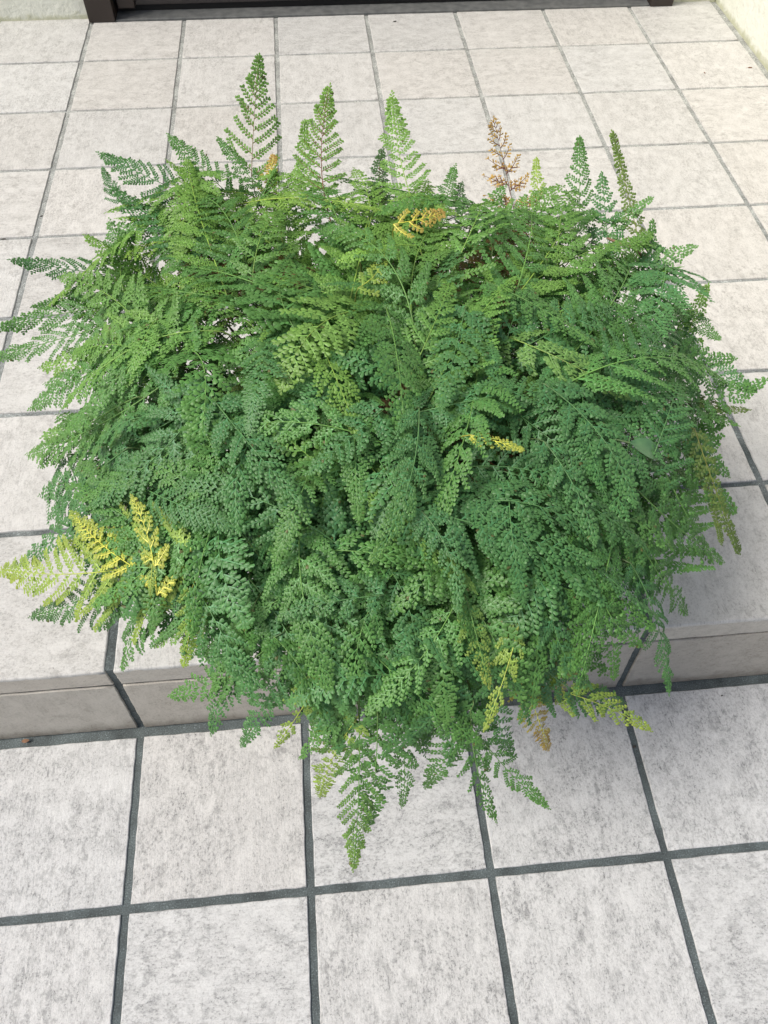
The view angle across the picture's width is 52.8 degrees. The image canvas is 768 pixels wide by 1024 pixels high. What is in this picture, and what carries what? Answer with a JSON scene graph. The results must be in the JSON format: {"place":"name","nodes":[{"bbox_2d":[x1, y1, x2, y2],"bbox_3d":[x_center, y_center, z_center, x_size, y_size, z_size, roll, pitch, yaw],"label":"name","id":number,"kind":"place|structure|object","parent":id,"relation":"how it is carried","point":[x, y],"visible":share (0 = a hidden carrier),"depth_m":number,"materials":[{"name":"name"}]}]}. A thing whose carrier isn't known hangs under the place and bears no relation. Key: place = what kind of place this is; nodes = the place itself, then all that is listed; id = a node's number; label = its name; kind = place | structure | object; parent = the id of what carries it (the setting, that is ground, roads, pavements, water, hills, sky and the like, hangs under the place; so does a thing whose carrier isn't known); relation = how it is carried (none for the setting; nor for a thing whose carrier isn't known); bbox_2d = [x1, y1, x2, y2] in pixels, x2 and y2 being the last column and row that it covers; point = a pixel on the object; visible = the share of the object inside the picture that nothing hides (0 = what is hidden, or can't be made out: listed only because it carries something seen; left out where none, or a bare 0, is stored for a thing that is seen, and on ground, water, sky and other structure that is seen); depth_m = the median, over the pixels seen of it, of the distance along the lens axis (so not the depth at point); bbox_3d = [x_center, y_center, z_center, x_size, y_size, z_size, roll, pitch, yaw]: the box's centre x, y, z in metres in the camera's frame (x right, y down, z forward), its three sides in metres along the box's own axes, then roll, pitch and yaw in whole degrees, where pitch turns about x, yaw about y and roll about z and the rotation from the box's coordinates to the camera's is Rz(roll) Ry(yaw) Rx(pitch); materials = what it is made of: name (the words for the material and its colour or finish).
{"place":"outdoors","nodes":[
{"label":"outdoors","id":0,"kind":"place"},
{"bbox_2d":[0,674,767,1023],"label":"pavement","id":1,"kind":"structure","parent":0,"point":[180,874],"depth_m":1.29,"materials":[{"name":"tile"}]},
{"bbox_2d":[0,1,767,738],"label":"porch floor","id":2,"kind":"structure","parent":1,"relation":"on","point":[674,97],"depth_m":2.10,"materials":[{"name":"tile"}]},
{"bbox_2d":[0,0,87,22],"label":"wall","id":3,"kind":"structure","parent":2,"relation":"on","point":[21,10],"depth_m":2.51,"materials":[{"name":"beige paint"}]},
{"bbox_2d":[0,52,767,872],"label":"potted fern","id":4,"kind":"object","parent":2,"relation":"on","point":[398,484],"visible":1,"depth_m":0.83,"materials":[{"name":"green plant"}]},
{"bbox_2d":[549,437,660,459],"bbox_3d":[0.163,-0.066,1.005,0.337,0.267,0.026,28,59,17],"label":"broadleaf weed","id":5,"kind":"object","parent":4,"relation":"in","point":[643,446],"visible":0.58,"depth_m":0.86,"materials":[{"name":"green plant"}]},
{"bbox_2d":[606,237,641,256],"bbox_3d":[0.342,-0.375,1.093,0.060,0.009,0.009,33,61,20],"label":"twig","id":6,"kind":"object","parent":4,"relation":"in","point":[613,240],"visible":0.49,"depth_m":1.10,"materials":[{"name":"brown plant"}]},
{"bbox_2d":[674,0,714,1],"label":"wall","id":7,"kind":"structure","parent":2,"relation":"on","point":[692,0],"depth_m":2.67,"materials":[{"name":"beige paint"}]},
{"bbox_2d":[715,0,767,70],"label":"wall","id":8,"kind":"structure","parent":2,"relation":"on","point":[748,19],"depth_m":2.47,"materials":[{"name":"beige paint"}]},
{"bbox_3d":[0.031,-3.078,0.733,1.956,0.538,0.140,-4,55,-4],"label":"wall","id":9,"kind":"object","parent":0,"visible":0},
{"bbox_2d":[83,0,673,22],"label":"entrance door","id":10,"kind":"structure","parent":9,"relation":"attached to","point":[97,11],"depth_m":2.59,"materials":[{"name":"brown metal"}]},
{"bbox_2d":[115,0,301,5],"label":"door leaf","id":11,"kind":"structure","parent":10,"relation":"in","point":[138,2],"depth_m":2.56,"materials":[{"name":"brown glass"}]}
]}

